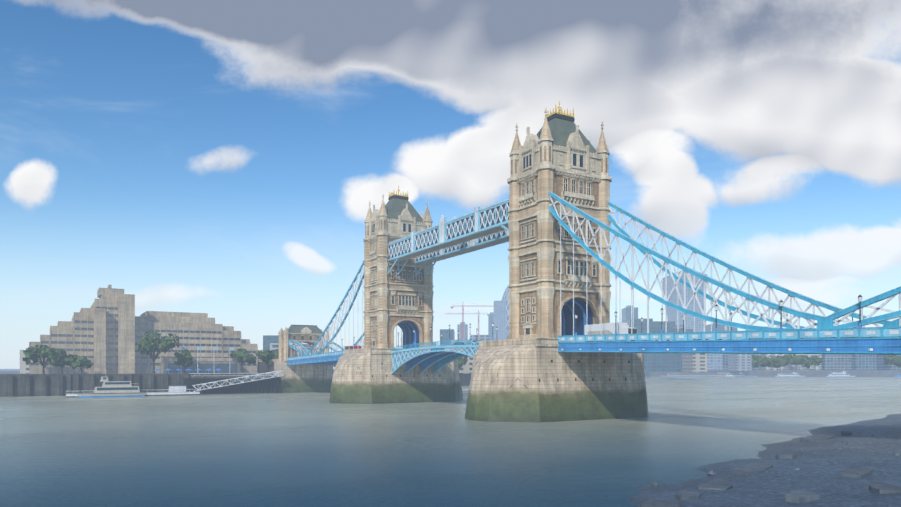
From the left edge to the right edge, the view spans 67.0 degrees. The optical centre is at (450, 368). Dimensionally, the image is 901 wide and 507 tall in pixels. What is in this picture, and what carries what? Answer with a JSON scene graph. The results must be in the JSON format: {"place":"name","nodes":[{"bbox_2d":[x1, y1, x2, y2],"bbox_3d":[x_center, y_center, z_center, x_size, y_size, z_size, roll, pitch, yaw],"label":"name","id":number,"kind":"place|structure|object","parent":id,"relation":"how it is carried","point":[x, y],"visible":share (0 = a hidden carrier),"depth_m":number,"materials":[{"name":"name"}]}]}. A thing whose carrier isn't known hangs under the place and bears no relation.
{"place":"outdoors","nodes":[
{"label":"outdoors","id":0,"kind":"place"},
{"bbox_2d":[363,186,433,348],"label":"tower","id":1,"kind":"structure","parent":0,"point":[403,300],"depth_m":219.75,"materials":[{"name":"stone"}]},
{"bbox_2d":[0,377,900,506],"bbox_3d":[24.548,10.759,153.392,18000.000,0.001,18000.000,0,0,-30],"label":"river water","id":2,"kind":"structure","parent":0,"point":[310,449],"depth_m":95.04,"materials":[{"name":"liquid"}]},
{"bbox_2d":[76,377,145,397],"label":"trip boat","id":3,"kind":"object","parent":2,"relation":"on","point":[117,389],"visible":0.92,"depth_m":253.99,"materials":[{"name":"white paint"}]},
{"bbox_2d":[329,348,462,403],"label":"pier","id":4,"kind":"structure","parent":2,"relation":"in","point":[363,376],"depth_m":211.08,"materials":[{"name":"stone"}]},
{"bbox_2d":[465,337,648,422],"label":"pier","id":5,"kind":"structure","parent":2,"relation":"in","point":[538,379],"depth_m":140.43,"materials":[{"name":"stone"}]},
{"bbox_2d":[391,323,497,373],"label":"bascule span","id":6,"kind":"object","parent":5,"relation":"on","point":[439,356],"visible":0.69,"depth_m":202.28,"materials":[{"name":"blue metal"}]},
{"bbox_2d":[660,370,756,376],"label":"pier","id":7,"kind":"structure","parent":2,"relation":"on","point":[720,374],"depth_m":867.56,"materials":[{"name":"white paint"}]},
{"bbox_2d":[724,371,749,376],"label":"boat","id":8,"kind":"object","parent":2,"relation":"on","point":[740,374],"visible":0.92,"depth_m":856.95,"materials":[{"name":"white paint"}]},
{"bbox_2d":[775,372,804,376],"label":"boat","id":9,"kind":"object","parent":2,"relation":"on","point":[794,374],"visible":0.94,"depth_m":869.60,"materials":[{"name":"white paint"}]},
{"bbox_2d":[826,370,854,376],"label":"boat","id":10,"kind":"object","parent":2,"relation":"on","point":[839,374],"visible":0.94,"depth_m":858.40,"materials":[{"name":"white paint"}]},
{"bbox_2d":[0,369,900,396],"bbox_3d":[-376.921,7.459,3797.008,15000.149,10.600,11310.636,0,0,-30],"label":"embankment wall","id":11,"kind":"structure","parent":0,"point":[22,385],"depth_m":282.01,"materials":[{"name":"grey stone"}]},
{"bbox_2d":[23,345,65,373],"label":"tree","id":12,"kind":"object","parent":11,"relation":"on","point":[33,354],"visible":0.92,"depth_m":276.94,"materials":[{"name":"green plant"}]},
{"bbox_2d":[52,349,76,373],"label":"tree","id":13,"kind":"object","parent":11,"relation":"on","point":[61,353],"visible":0.67,"depth_m":280.26,"materials":[{"name":"green plant"}]},
{"bbox_2d":[71,357,91,373],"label":"tree","id":14,"kind":"object","parent":11,"relation":"on","point":[81,363],"visible":0.98,"depth_m":280.71,"materials":[{"name":"green plant"}]},
{"bbox_2d":[29,285,257,373],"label":"riverside hotel","id":15,"kind":"structure","parent":11,"relation":"on","point":[106,331],"depth_m":300.72,"materials":[{"name":"concrete"}]},
{"bbox_2d":[13,370,283,396],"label":"landing stage","id":16,"kind":"object","parent":11,"relation":"on","point":[257,383],"visible":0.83,"depth_m":284.03,"materials":[{"name":"metal"}]},
{"bbox_2d":[136,331,179,373],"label":"tree","id":17,"kind":"object","parent":11,"relation":"on","point":[151,344],"visible":1,"depth_m":291.83,"materials":[{"name":"green plant"}]},
{"bbox_2d":[174,349,193,373],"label":"tree","id":18,"kind":"object","parent":11,"relation":"on","point":[184,357],"visible":1,"depth_m":300.16,"materials":[{"name":"green plant"}]},
{"bbox_2d":[229,348,255,372],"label":"tree","id":19,"kind":"object","parent":11,"relation":"on","point":[242,356],"visible":1,"depth_m":312.75,"materials":[{"name":"green plant"}]},
{"bbox_2d":[255,349,278,371],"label":"tree","id":20,"kind":"object","parent":11,"relation":"on","point":[266,356],"visible":0.6,"depth_m":315.19,"materials":[{"name":"green plant"}]},
{"bbox_2d":[257,325,332,392],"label":"abutment","id":21,"kind":"object","parent":11,"relation":"on","point":[301,378],"visible":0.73,"depth_m":304.66,"materials":[{"name":"stone"}]},
{"bbox_2d":[287,262,401,364],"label":"side span","id":22,"kind":"object","parent":21,"relation":"on","point":[328,359],"visible":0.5,"depth_m":256.97,"materials":[{"name":"blue metal"}]},
{"bbox_2d":[345,345,360,349],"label":"bus","id":23,"kind":"object","parent":22,"relation":"on","point":[351,347],"visible":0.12,"depth_m":261.46,"materials":[{"name":"red metal"}]},
{"bbox_2d":[20,301,900,373],"bbox_3d":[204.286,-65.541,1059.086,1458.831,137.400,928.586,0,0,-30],"label":"city skyline","id":24,"kind":"structure","parent":11,"relation":"on","point":[679,362],"depth_m":844.65,"materials":[{"name":"grey glass"}]},
{"bbox_2d":[457,355,467,367],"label":"tree","id":25,"kind":"object","parent":11,"relation":"on","point":[463,360],"visible":0.33,"depth_m":393.75,"materials":[{"name":"green plant"}]},
{"bbox_2d":[447,310,489,334],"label":"crane","id":26,"kind":"object","parent":11,"relation":"on","point":[478,319],"visible":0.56,"depth_m":1096.97,"materials":[{"name":"red paint"}]},
{"bbox_2d":[451,302,499,339],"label":"crane","id":27,"kind":"object","parent":11,"relation":"on","point":[463,306],"visible":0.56,"depth_m":998.29,"materials":[{"name":"red paint"}]},
{"bbox_2d":[751,355,760,369],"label":"tree","id":28,"kind":"object","parent":11,"relation":"on","point":[754,359],"visible":0.56,"depth_m":889.07,"materials":[{"name":"green plant"}]},
{"bbox_2d":[751,356,767,369],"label":"tree","id":29,"kind":"object","parent":11,"relation":"on","point":[762,363],"visible":0.54,"depth_m":891.11,"materials":[{"name":"green plant"}]},
{"bbox_2d":[761,357,776,369],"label":"tree","id":30,"kind":"object","parent":11,"relation":"on","point":[763,359],"visible":0.38,"depth_m":891.67,"materials":[{"name":"green plant"}]},
{"bbox_2d":[766,359,777,369],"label":"tree","id":31,"kind":"object","parent":11,"relation":"on","point":[769,363],"visible":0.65,"depth_m":891.36,"materials":[{"name":"green plant"}]},
{"bbox_2d":[771,356,780,369],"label":"tree","id":32,"kind":"object","parent":11,"relation":"on","point":[775,359],"visible":0.33,"depth_m":889.85,"materials":[{"name":"green plant"}]},
{"bbox_2d":[776,356,789,369],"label":"tree","id":33,"kind":"object","parent":11,"relation":"on","point":[783,361],"visible":0.96,"depth_m":885.39,"materials":[{"name":"green plant"}]},
{"bbox_2d":[784,354,800,369],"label":"tree","id":34,"kind":"object","parent":11,"relation":"on","point":[792,359],"visible":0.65,"depth_m":887.85,"materials":[{"name":"green plant"}]},
{"bbox_2d":[789,354,802,369],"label":"tree","id":35,"kind":"object","parent":11,"relation":"on","point":[799,357],"visible":0.29,"depth_m":890.19,"materials":[{"name":"green plant"}]},
{"bbox_2d":[790,355,811,369],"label":"tree","id":36,"kind":"object","parent":11,"relation":"on","point":[806,361],"visible":0.85,"depth_m":883.78,"materials":[{"name":"green plant"}]},
{"bbox_2d":[809,355,823,369],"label":"tree","id":37,"kind":"object","parent":11,"relation":"on","point":[816,360],"visible":0.98,"depth_m":884.75,"materials":[{"name":"green plant"}]},
{"bbox_2d":[883,355,900,369],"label":"tree","id":38,"kind":"object","parent":11,"relation":"on","point":[892,360],"visible":1,"depth_m":886.30,"materials":[{"name":"green plant"}]},
{"bbox_2d":[0,0,900,368],"label":"sky","id":39,"kind":"structure","parent":0,"point":[225,160],"materials":[{"name":"blue"}]},
{"bbox_2d":[501,287,508,338],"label":"skyscraper","id":40,"kind":"structure","parent":0,"point":[505,296],"depth_m":1453.06,"materials":[{"name":"blue glass"}]},
{"bbox_2d":[507,101,611,338],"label":"tower","id":41,"kind":"structure","parent":0,"point":[558,154],"depth_m":148.75,"materials":[{"name":"stone"}]},
{"bbox_2d":[388,198,508,276],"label":"walkways","id":42,"kind":"structure","parent":41,"relation":"attached to","point":[477,228],"depth_m":186.02,"materials":[{"name":"blue paint"}]},
{"bbox_2d":[661,271,707,331],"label":"flared tower","id":43,"kind":"structure","parent":0,"point":[689,319],"depth_m":1168.47,"materials":[{"name":"blue glass"}]},
{"bbox_2d":[629,414,900,506],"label":"foreshore","id":44,"kind":"structure","parent":0,"point":[821,465],"depth_m":63.79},
{"bbox_2d":[641,431,900,506],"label":"rocks","id":45,"kind":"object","parent":44,"relation":"on","point":[796,496],"depth_m":58.76,"materials":[{"name":"grey stone"}]},
{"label":"abutment","id":46,"kind":"object","parent":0,"visible":0},
{"bbox_2d":[548,191,900,354],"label":"side span","id":47,"kind":"object","parent":46,"relation":"on","point":[826,335],"visible":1,"depth_m":111.76,"materials":[{"name":"blue metal"}]},
{"bbox_2d":[585,322,636,341],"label":"lorry","id":48,"kind":"object","parent":47,"relation":"on","point":[609,328],"visible":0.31,"depth_m":134.49,"materials":[{"name":"white metal"}]}
]}

